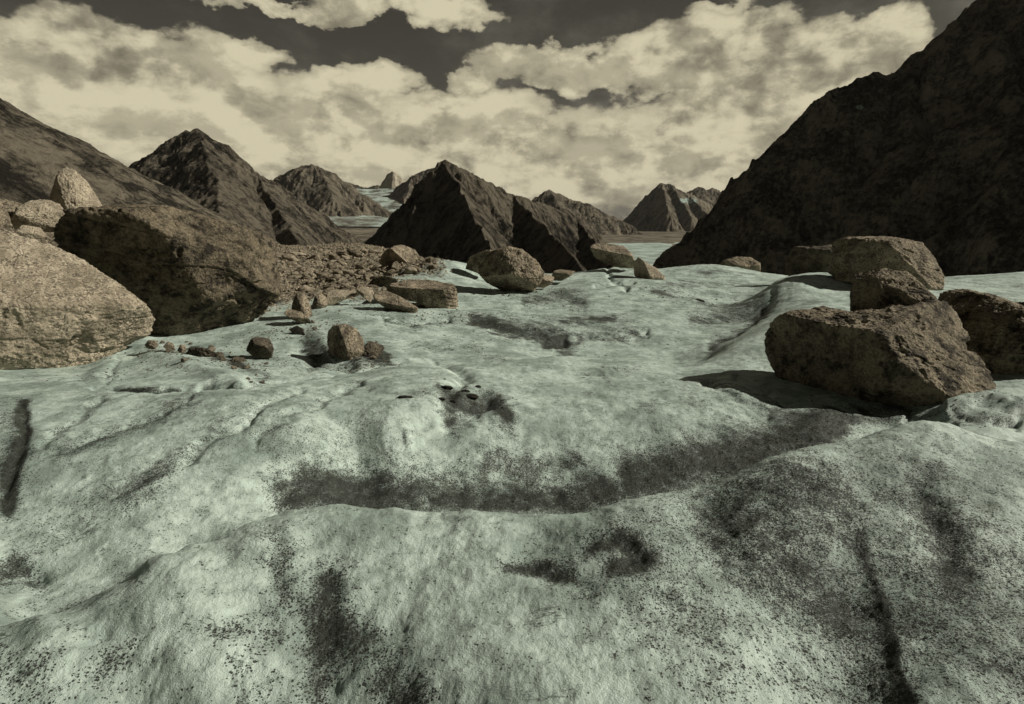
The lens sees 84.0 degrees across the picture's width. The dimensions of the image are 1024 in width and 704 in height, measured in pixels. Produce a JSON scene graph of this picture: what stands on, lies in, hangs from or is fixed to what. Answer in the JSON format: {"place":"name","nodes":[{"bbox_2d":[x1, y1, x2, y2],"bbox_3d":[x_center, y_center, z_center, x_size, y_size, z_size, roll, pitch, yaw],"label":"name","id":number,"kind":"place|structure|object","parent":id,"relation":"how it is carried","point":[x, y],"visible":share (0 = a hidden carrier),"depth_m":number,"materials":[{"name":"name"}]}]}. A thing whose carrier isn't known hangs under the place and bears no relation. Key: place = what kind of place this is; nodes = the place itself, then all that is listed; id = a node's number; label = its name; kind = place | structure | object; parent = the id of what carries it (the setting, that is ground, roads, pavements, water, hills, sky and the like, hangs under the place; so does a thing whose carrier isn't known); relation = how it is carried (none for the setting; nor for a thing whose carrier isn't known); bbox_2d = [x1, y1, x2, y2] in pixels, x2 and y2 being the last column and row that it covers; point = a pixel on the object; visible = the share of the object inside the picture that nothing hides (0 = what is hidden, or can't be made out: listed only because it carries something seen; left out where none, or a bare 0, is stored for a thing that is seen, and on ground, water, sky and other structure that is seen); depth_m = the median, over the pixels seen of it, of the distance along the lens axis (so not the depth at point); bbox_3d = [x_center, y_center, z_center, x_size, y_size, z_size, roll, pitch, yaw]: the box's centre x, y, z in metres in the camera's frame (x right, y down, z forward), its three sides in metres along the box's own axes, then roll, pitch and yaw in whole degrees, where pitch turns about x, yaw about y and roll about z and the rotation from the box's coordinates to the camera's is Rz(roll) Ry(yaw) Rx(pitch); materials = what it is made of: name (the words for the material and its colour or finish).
{"place":"outdoors","nodes":[
{"label":"outdoors","id":0,"kind":"place"},
{"bbox_2d":[0,98,244,226],"bbox_3d":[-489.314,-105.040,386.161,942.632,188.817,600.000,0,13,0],"label":"mountain","id":1,"kind":"structure","parent":0,"point":[36,155],"depth_m":271.78,"materials":[{"name":"brown stone"}]},
{"bbox_2d":[128,128,363,245],"bbox_3d":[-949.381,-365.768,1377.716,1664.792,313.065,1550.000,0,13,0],"label":"mountain","id":2,"kind":"structure","parent":0,"point":[201,168],"depth_m":1172.82,"materials":[{"name":"brown stone"}]},
{"bbox_2d":[273,164,391,217],"bbox_3d":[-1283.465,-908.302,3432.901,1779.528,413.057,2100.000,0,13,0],"label":"mountain","id":3,"kind":"structure","parent":0,"point":[326,192],"depth_m":3166.19,"materials":[{"name":"brown stone"}]},
{"bbox_2d":[328,215,387,226],"bbox_3d":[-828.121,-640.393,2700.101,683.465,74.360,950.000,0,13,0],"label":"tributary glacier","id":4,"kind":"object","parent":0,"point":[368,221],"visible":0.51,"depth_m":2596.24,"materials":[{"name":"white ice"}]},
{"bbox_2d":[338,226,379,242],"bbox_3d":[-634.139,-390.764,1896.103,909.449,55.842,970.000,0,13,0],"label":"valley slope","id":5,"kind":"structure","parent":0,"point":[363,234],"depth_m":2073.24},
{"bbox_2d":[345,182,379,188],"bbox_3d":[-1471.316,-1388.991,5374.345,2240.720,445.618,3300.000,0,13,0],"label":"mountain","id":6,"kind":"structure","parent":0,"point":[372,187],"depth_m":5089.96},
{"bbox_2d":[356,188,401,212],"bbox_3d":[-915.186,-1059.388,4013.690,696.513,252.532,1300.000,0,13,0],"label":"icefall","id":7,"kind":"object","parent":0,"point":[383,199],"visible":0.35,"depth_m":4099.84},
{"bbox_2d":[379,171,404,188],"bbox_3d":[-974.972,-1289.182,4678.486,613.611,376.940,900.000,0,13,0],"label":"mountain","id":8,"kind":"structure","parent":0,"point":[392,180],"depth_m":4623.41,"materials":[{"name":"brown stone"}]},
{"bbox_2d":[388,168,433,203],"bbox_3d":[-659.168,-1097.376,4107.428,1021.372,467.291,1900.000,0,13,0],"label":"mountain","id":9,"kind":"structure","parent":0,"point":[401,192],"depth_m":4131.86,"materials":[{"name":"stone"}]},
{"bbox_2d":[0,0,974,218],"label":"sky","id":10,"kind":"structure","parent":0,"point":[601,104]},
{"bbox_2d":[364,160,614,273],"bbox_3d":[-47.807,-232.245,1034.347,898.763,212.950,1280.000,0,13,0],"label":"mountain","id":11,"kind":"structure","parent":0,"point":[447,210],"depth_m":904.69,"materials":[{"name":"brown stone"}]},
{"bbox_2d":[0,200,1023,703],"bbox_3d":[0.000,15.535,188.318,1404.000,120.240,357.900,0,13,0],"label":"glacier ice","id":12,"kind":"structure","parent":0,"point":[440,602],"depth_m":3.29,"materials":[{"name":"white ice"}]},
{"bbox_2d":[0,209,10,229],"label":"boulder","id":13,"kind":"object","parent":12,"relation":"on","point":[5,220],"visible":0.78,"depth_m":15.13,"materials":[{"name":"beige stone"}]},
{"bbox_2d":[14,225,46,241],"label":"boulder","id":14,"kind":"object","parent":12,"relation":"on","point":[38,234],"visible":0.7,"depth_m":14.11,"materials":[{"name":"stone"}]},
{"bbox_2d":[11,199,64,231],"bbox_3d":[-13.359,-3.833,16.042,0.819,0.932,1.306,10,17,37],"label":"boulder","id":15,"kind":"object","parent":12,"relation":"on","point":[44,215],"visible":0.8,"depth_m":15.83,"materials":[{"name":"stone"}]},
{"bbox_2d":[49,167,101,208],"bbox_3d":[-17.217,-6.111,22.332,1.721,2.295,1.487,5,14,21],"label":"boulder","id":16,"kind":"object","parent":12,"relation":"on","point":[71,188],"visible":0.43,"depth_m":21.79,"materials":[{"name":"stone"}]},
{"bbox_2d":[0,228,155,369],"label":"boulder","id":17,"kind":"object","parent":12,"relation":"on","point":[60,308],"visible":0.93,"depth_m":8.72,"materials":[{"name":"stone"}]},
{"bbox_2d":[145,340,158,348],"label":"rock","id":18,"kind":"object","parent":12,"relation":"on","point":[151,344],"visible":1,"depth_m":9.48,"materials":[{"name":"beige stone"}]},
{"bbox_2d":[54,204,282,335],"bbox_3d":[-6.786,-1.479,11.648,3.905,2.996,2.337,-8,15,-29],"label":"boulder","id":19,"kind":"object","parent":12,"relation":"on","point":[178,271],"visible":0.82,"depth_m":10.86,"materials":[{"name":"brown stone"}]},
{"bbox_2d":[163,341,174,350],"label":"rock","id":20,"kind":"object","parent":12,"relation":"on","point":[169,345],"visible":0.99,"depth_m":9.40,"materials":[{"name":"beige stone"}]},
{"bbox_2d":[177,345,185,352],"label":"rock","id":21,"kind":"object","parent":12,"relation":"on","point":[181,348],"visible":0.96,"depth_m":9.31,"materials":[{"name":"beige stone"}]},
{"bbox_2d":[185,347,217,356],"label":"rock","id":22,"kind":"object","parent":12,"relation":"on","point":[200,351],"visible":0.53,"depth_m":9.02,"materials":[{"name":"brown stone"}]},
{"bbox_2d":[216,352,223,356],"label":"rubble stone","id":23,"kind":"object","parent":12,"relation":"on","point":[220,354],"visible":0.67,"depth_m":9.20,"materials":[{"name":"brown stone"}]},
{"bbox_2d":[0,198,452,317],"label":"rubble","id":24,"kind":"object","parent":12,"relation":"on","point":[312,260],"visible":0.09,"depth_m":23.91,"materials":[{"name":"beige stone"}]},
{"bbox_2d":[43,237,53,241],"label":"rubble stone","id":25,"kind":"object","parent":24,"relation":"on","point":[48,239],"visible":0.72,"depth_m":18.15,"materials":[{"name":"beige stone"}]},
{"bbox_2d":[281,255,298,260],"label":"rubble stone","id":26,"kind":"object","parent":24,"relation":"on","point":[288,257],"visible":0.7,"depth_m":27.41,"materials":[{"name":"stone"}]},
{"bbox_2d":[286,261,296,265],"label":"rubble stone","id":27,"kind":"object","parent":24,"relation":"on","point":[292,263],"visible":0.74,"depth_m":24.86,"materials":[{"name":"beige stone"}]},
{"bbox_2d":[296,252,305,255],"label":"rubble stone","id":28,"kind":"object","parent":24,"relation":"on","point":[300,254],"visible":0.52,"depth_m":30.40,"materials":[{"name":"stone"}]},
{"bbox_2d":[306,279,315,284],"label":"rubble stone","id":29,"kind":"object","parent":24,"relation":"on","point":[311,281],"visible":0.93,"depth_m":19.40,"materials":[{"name":"beige stone"}]},
{"bbox_2d":[311,253,319,259],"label":"rubble stone","id":30,"kind":"object","parent":24,"relation":"on","point":[316,256],"visible":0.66,"depth_m":29.44,"materials":[{"name":"beige stone"}]},
{"bbox_2d":[310,290,321,296],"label":"rubble stone","id":31,"kind":"object","parent":24,"relation":"on","point":[315,293],"visible":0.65,"depth_m":16.82,"materials":[{"name":"stone"}]},
{"bbox_2d":[323,285,339,288],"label":"rubble stone","id":32,"kind":"object","parent":24,"relation":"on","point":[328,286],"visible":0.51,"depth_m":18.13,"materials":[{"name":"beige stone"}]},
{"bbox_2d":[328,254,339,260],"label":"rubble stone","id":33,"kind":"object","parent":24,"relation":"on","point":[333,257],"visible":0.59,"depth_m":28.86,"materials":[{"name":"beige stone"}]},
{"bbox_2d":[343,269,353,274],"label":"rubble stone","id":34,"kind":"object","parent":24,"relation":"on","point":[346,271],"visible":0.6,"depth_m":21.60,"materials":[{"name":"stone"}]},
{"bbox_2d":[355,263,363,269],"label":"rubble stone","id":35,"kind":"object","parent":24,"relation":"on","point":[359,265],"visible":0.68,"depth_m":24.62,"materials":[{"name":"brown stone"}]},
{"bbox_2d":[369,249,382,253],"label":"rubble stone","id":36,"kind":"object","parent":24,"relation":"on","point":[375,251],"visible":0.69,"depth_m":32.98,"materials":[{"name":"beige stone"}]},
{"bbox_2d":[370,265,381,269],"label":"rubble stone","id":37,"kind":"object","parent":24,"relation":"on","point":[375,267],"visible":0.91,"depth_m":23.06,"materials":[{"name":"stone"}]},
{"bbox_2d":[368,275,397,287],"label":"boulder","id":38,"kind":"object","parent":24,"relation":"on","point":[383,281],"visible":0.64,"depth_m":18.28,"materials":[{"name":"brown stone"}]},
{"bbox_2d":[231,356,247,361],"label":"rock","id":39,"kind":"object","parent":12,"relation":"on","point":[238,359],"visible":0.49,"depth_m":8.85,"materials":[{"name":"brown stone"}]},
{"bbox_2d":[246,337,273,358],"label":"rock","id":40,"kind":"object","parent":12,"relation":"on","point":[260,347],"visible":1,"depth_m":9.17,"materials":[{"name":"brown stone"}]},
{"bbox_2d":[289,326,304,334],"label":"rock","id":41,"kind":"object","parent":12,"relation":"on","point":[296,330],"visible":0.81,"depth_m":11.06,"materials":[{"name":"brown stone"}]},
{"bbox_2d":[284,309,310,323],"bbox_3d":[-4.577,-0.717,12.186,0.527,0.414,0.393,0,13,0],"label":"rock slab","id":42,"kind":"object","parent":12,"relation":"on","point":[299,317],"visible":0.98,"depth_m":12.10,"materials":[{"name":"beige stone"}]},
{"bbox_2d":[291,291,312,317],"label":"boulder","id":43,"kind":"object","parent":12,"relation":"on","point":[300,303],"visible":0.72,"depth_m":12.60,"materials":[{"name":"beige stone"}]},
{"bbox_2d":[298,285,310,290],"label":"rubble stone","id":44,"kind":"object","parent":12,"relation":"on","point":[305,287],"visible":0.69,"depth_m":18.02,"materials":[{"name":"stone"}]},
{"bbox_2d":[311,293,328,308],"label":"rock","id":45,"kind":"object","parent":12,"relation":"on","point":[320,300],"visible":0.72,"depth_m":14.48,"materials":[{"name":"beige stone"}]},
{"bbox_2d":[314,271,326,276],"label":"rubble stone","id":46,"kind":"object","parent":12,"relation":"on","point":[318,273],"visible":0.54,"depth_m":21.62,"materials":[{"name":"brown stone"}]},
{"bbox_2d":[314,274,327,279],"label":"rubble stone","id":47,"kind":"object","parent":12,"relation":"on","point":[321,276],"visible":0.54,"depth_m":20.20,"materials":[{"name":"brown stone"}]},
{"bbox_2d":[325,278,336,282],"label":"rubble stone","id":48,"kind":"object","parent":12,"relation":"on","point":[330,280],"visible":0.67,"depth_m":19.55,"materials":[{"name":"brown stone"}]},
{"bbox_2d":[324,275,339,280],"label":"rubble stone","id":49,"kind":"object","parent":12,"relation":"on","point":[337,277],"visible":0.46,"depth_m":19.87,"materials":[{"name":"brown stone"}]},
{"bbox_2d":[326,262,340,268],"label":"rubble stone","id":50,"kind":"object","parent":12,"relation":"on","point":[332,265],"visible":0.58,"depth_m":25.49,"materials":[{"name":"brown stone"}]},
{"bbox_2d":[328,260,346,266],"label":"rubble stone","id":51,"kind":"object","parent":12,"relation":"on","point":[344,263],"visible":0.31,"depth_m":27.53,"materials":[{"name":"stone"}]},
{"bbox_2d":[333,269,342,274],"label":"rubble stone","id":52,"kind":"object","parent":12,"relation":"on","point":[338,271],"visible":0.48,"depth_m":22.68,"materials":[{"name":"beige stone"}]},
{"bbox_2d":[326,289,355,304],"bbox_3d":[-4.551,-1.446,15.071,0.878,0.396,0.503,-5,14,-20],"label":"rock slab","id":53,"kind":"object","parent":12,"relation":"on","point":[334,296],"visible":0.95,"depth_m":14.93,"materials":[{"name":"stone"}]},
{"bbox_2d":[336,250,346,254],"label":"rubble stone","id":54,"kind":"object","parent":12,"relation":"on","point":[339,252],"visible":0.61,"depth_m":31.29,"materials":[{"name":"beige stone"}]},
{"bbox_2d":[327,324,364,359],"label":"boulder","id":55,"kind":"object","parent":12,"relation":"on","point":[345,341],"visible":0.89,"depth_m":9.44,"materials":[{"name":"beige stone"}]},
{"bbox_2d":[341,283,352,288],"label":"rubble stone","id":56,"kind":"object","parent":12,"relation":"on","point":[347,286],"visible":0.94,"depth_m":18.05,"materials":[{"name":"stone"}]},
{"bbox_2d":[349,273,359,277],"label":"rubble stone","id":57,"kind":"object","parent":12,"relation":"on","point":[353,274],"visible":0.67,"depth_m":20.75,"materials":[{"name":"stone"}]},
{"bbox_2d":[347,248,364,255],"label":"rubble stone","id":58,"kind":"object","parent":12,"relation":"on","point":[351,251],"visible":0.64,"depth_m":31.07,"materials":[{"name":"brown stone"}]},
{"bbox_2d":[354,252,362,257],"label":"rubble stone","id":59,"kind":"object","parent":12,"relation":"on","point":[356,254],"visible":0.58,"depth_m":30.30,"materials":[{"name":"brown stone"}]},
{"bbox_2d":[354,270,365,274],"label":"rubble stone","id":60,"kind":"object","parent":12,"relation":"on","point":[359,272],"visible":0.56,"depth_m":20.97,"materials":[{"name":"beige stone"}]},
{"bbox_2d":[360,247,367,253],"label":"rubble stone","id":61,"kind":"object","parent":12,"relation":"on","point":[364,250],"visible":0.4,"depth_m":31.63,"materials":[{"name":"beige stone"}]},
{"bbox_2d":[356,286,373,301],"bbox_3d":[-3.874,-1.520,15.038,0.508,0.410,0.338,0,13,0],"label":"rock slab","id":62,"kind":"object","parent":12,"relation":"on","point":[366,293],"visible":0.94,"depth_m":14.96,"materials":[{"name":"stone"}]},
{"bbox_2d":[363,272,373,279],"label":"rubble stone","id":63,"kind":"object","parent":12,"relation":"on","point":[366,275],"visible":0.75,"depth_m":19.80,"materials":[{"name":"beige stone"}]},
{"bbox_2d":[361,341,383,356],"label":"rock","id":64,"kind":"object","parent":12,"relation":"on","point":[371,348],"visible":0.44,"depth_m":9.70,"materials":[{"name":"brown stone"}]},
{"bbox_2d":[383,269,394,275],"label":"rubble stone","id":65,"kind":"object","parent":12,"relation":"on","point":[392,271],"visible":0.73,"depth_m":21.80,"materials":[{"name":"brown stone"}]},
{"bbox_2d":[391,261,397,271],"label":"rubble stone","id":66,"kind":"object","parent":12,"relation":"on","point":[394,266],"visible":0.82,"depth_m":22.27,"materials":[{"name":"beige stone"}]},
{"bbox_2d":[373,291,417,312],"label":"boulder","id":67,"kind":"object","parent":12,"relation":"on","point":[390,301],"visible":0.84,"depth_m":14.15,"materials":[{"name":"beige stone"}]},
{"bbox_2d":[379,245,419,267],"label":"boulder","id":68,"kind":"object","parent":12,"relation":"on","point":[399,254],"visible":0.51,"depth_m":23.46,"materials":[{"name":"beige stone"}]},
{"bbox_2d":[398,395,412,397],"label":"rock","id":69,"kind":"object","parent":12,"relation":"on","point":[404,396],"visible":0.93,"depth_m":6.00,"materials":[{"name":"black stone"}]},
{"bbox_2d":[403,267,416,273],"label":"rubble stone","id":70,"kind":"object","parent":12,"relation":"on","point":[410,270],"visible":0.76,"depth_m":21.35,"materials":[{"name":"stone"}]},
{"bbox_2d":[386,279,457,308],"bbox_3d":[-2.506,-1.494,15.717,2.012,0.969,1.100,0,13,0],"label":"boulder","id":71,"kind":"object","parent":12,"relation":"on","point":[426,293],"visible":0.9,"depth_m":15.35,"materials":[{"name":"beige stone"}]},
{"bbox_2d":[427,265,436,268],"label":"rubble stone","id":72,"kind":"object","parent":12,"relation":"on","point":[432,267],"visible":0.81,"depth_m":21.66,"materials":[{"name":"beige stone"}]},
{"bbox_2d":[441,385,452,389],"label":"rock","id":73,"kind":"object","parent":12,"relation":"on","point":[447,387],"visible":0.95,"depth_m":6.58,"materials":[{"name":"black stone"}]},
{"bbox_2d":[466,393,478,399],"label":"rock","id":74,"kind":"object","parent":12,"relation":"on","point":[473,396],"visible":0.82,"depth_m":6.45,"materials":[{"name":"black stone"}]},
{"bbox_2d":[465,250,493,273],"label":"boulder","id":75,"kind":"object","parent":12,"relation":"on","point":[474,261],"visible":0.48,"depth_m":21.50,"materials":[{"name":"beige stone"}]},
{"bbox_2d":[478,246,544,291],"bbox_3d":[-0.056,-2.739,19.077,2.055,1.603,1.601,-8,16,-31],"label":"boulder","id":76,"kind":"object","parent":12,"relation":"on","point":[509,268],"visible":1,"depth_m":18.70,"materials":[{"name":"beige stone"}]},
{"bbox_2d":[0,358,1023,703],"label":"grit","id":77,"kind":"object","parent":12,"relation":"on","point":[686,540],"visible":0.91,"depth_m":2.91,"materials":[{"name":"black gravel"}]},
{"bbox_2d":[537,274,553,287],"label":"rock","id":78,"kind":"object","parent":12,"relation":"on","point":[547,279],"visible":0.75,"depth_m":19.86,"materials":[{"name":"stone"}]},
{"bbox_2d":[552,269,574,280],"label":"rock","id":79,"kind":"object","parent":12,"relation":"on","point":[560,275],"visible":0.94,"depth_m":21.81,"materials":[{"name":"beige stone"}]},
{"bbox_2d":[589,243,634,267],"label":"boulder","id":80,"kind":"object","parent":12,"relation":"on","point":[619,256],"visible":0.98,"depth_m":26.41,"materials":[{"name":"beige stone"}]},
{"bbox_2d":[633,257,664,279],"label":"boulder","id":81,"kind":"object","parent":12,"relation":"on","point":[642,268],"visible":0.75,"depth_m":23.17,"materials":[{"name":"stone"}]},
{"bbox_2d":[720,256,760,271],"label":"boulder","id":82,"kind":"object","parent":12,"relation":"on","point":[749,263],"visible":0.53,"depth_m":33.29,"materials":[{"name":"beige stone"}]},
{"bbox_2d":[784,244,831,275],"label":"boulder","id":83,"kind":"object","parent":12,"relation":"on","point":[806,259],"visible":0.65,"depth_m":21.60,"materials":[{"name":"brown stone"}]},
{"bbox_2d":[764,300,995,406],"bbox_3d":[4.625,0.101,7.374,1.496,1.598,2.404,-8,16,-30],"label":"boulder","id":84,"kind":"object","parent":12,"relation":"on","point":[911,355],"visible":0.77,"depth_m":6.84,"materials":[{"name":"brown stone"}]},
{"bbox_2d":[828,236,944,290],"bbox_3d":[10.197,-2.423,15.508,2.701,1.430,1.542,10,17,37],"label":"boulder","id":85,"kind":"object","parent":12,"relation":"on","point":[851,257],"visible":0.76,"depth_m":15.02,"materials":[{"name":"beige stone"}]},
{"bbox_2d":[849,268,936,310],"bbox_3d":[5.173,-0.611,7.626,1.164,0.996,0.893,9,16,34],"label":"boulder","id":86,"kind":"object","parent":12,"relation":"on","point":[872,288],"visible":0.52,"depth_m":7.49,"materials":[{"name":"brown stone"}]},
{"bbox_2d":[938,289,1023,374],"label":"boulder","id":87,"kind":"object","parent":12,"relation":"on","point":[993,325],"visible":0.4,"depth_m":7.33,"materials":[{"name":"brown stone"}]},
{"bbox_2d":[22,286,1022,438],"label":"gravel","id":88,"kind":"structure","parent":0,"point":[372,365],"depth_m":9.19,"materials":[{"name":"brown gravel"}]},
{"bbox_2d":[532,189,642,234],"bbox_3d":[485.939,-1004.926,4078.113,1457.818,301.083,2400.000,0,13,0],"label":"mountain","id":89,"kind":"structure","parent":0,"point":[599,221],"depth_m":3784.98,"materials":[{"name":"brown stone"}]},
{"bbox_2d":[601,219,690,265],"bbox_3d":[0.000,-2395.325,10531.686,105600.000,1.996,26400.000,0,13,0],"label":"valley floor","id":90,"kind":"structure","parent":0,"point":[649,247],"depth_m":2609.91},
{"bbox_2d":[623,183,712,231],"bbox_3d":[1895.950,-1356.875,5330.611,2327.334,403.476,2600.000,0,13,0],"label":"mountain","id":91,"kind":"structure","parent":0,"point":[661,207],"depth_m":4774.55,"materials":[{"name":"brown stone"}]},
{"bbox_2d":[687,187,720,205],"bbox_3d":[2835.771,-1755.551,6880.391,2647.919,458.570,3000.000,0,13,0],"label":"mountain","id":92,"kind":"structure","parent":0,"point":[711,196],"depth_m":6610.06,"materials":[{"name":"brown stone"}]},
{"bbox_2d":[653,0,1023,276],"bbox_3d":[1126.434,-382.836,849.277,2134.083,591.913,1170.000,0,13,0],"label":"mountain","id":93,"kind":"structure","parent":0,"point":[925,146],"depth_m":744.62,"materials":[{"name":"brown stone"}]}
]}

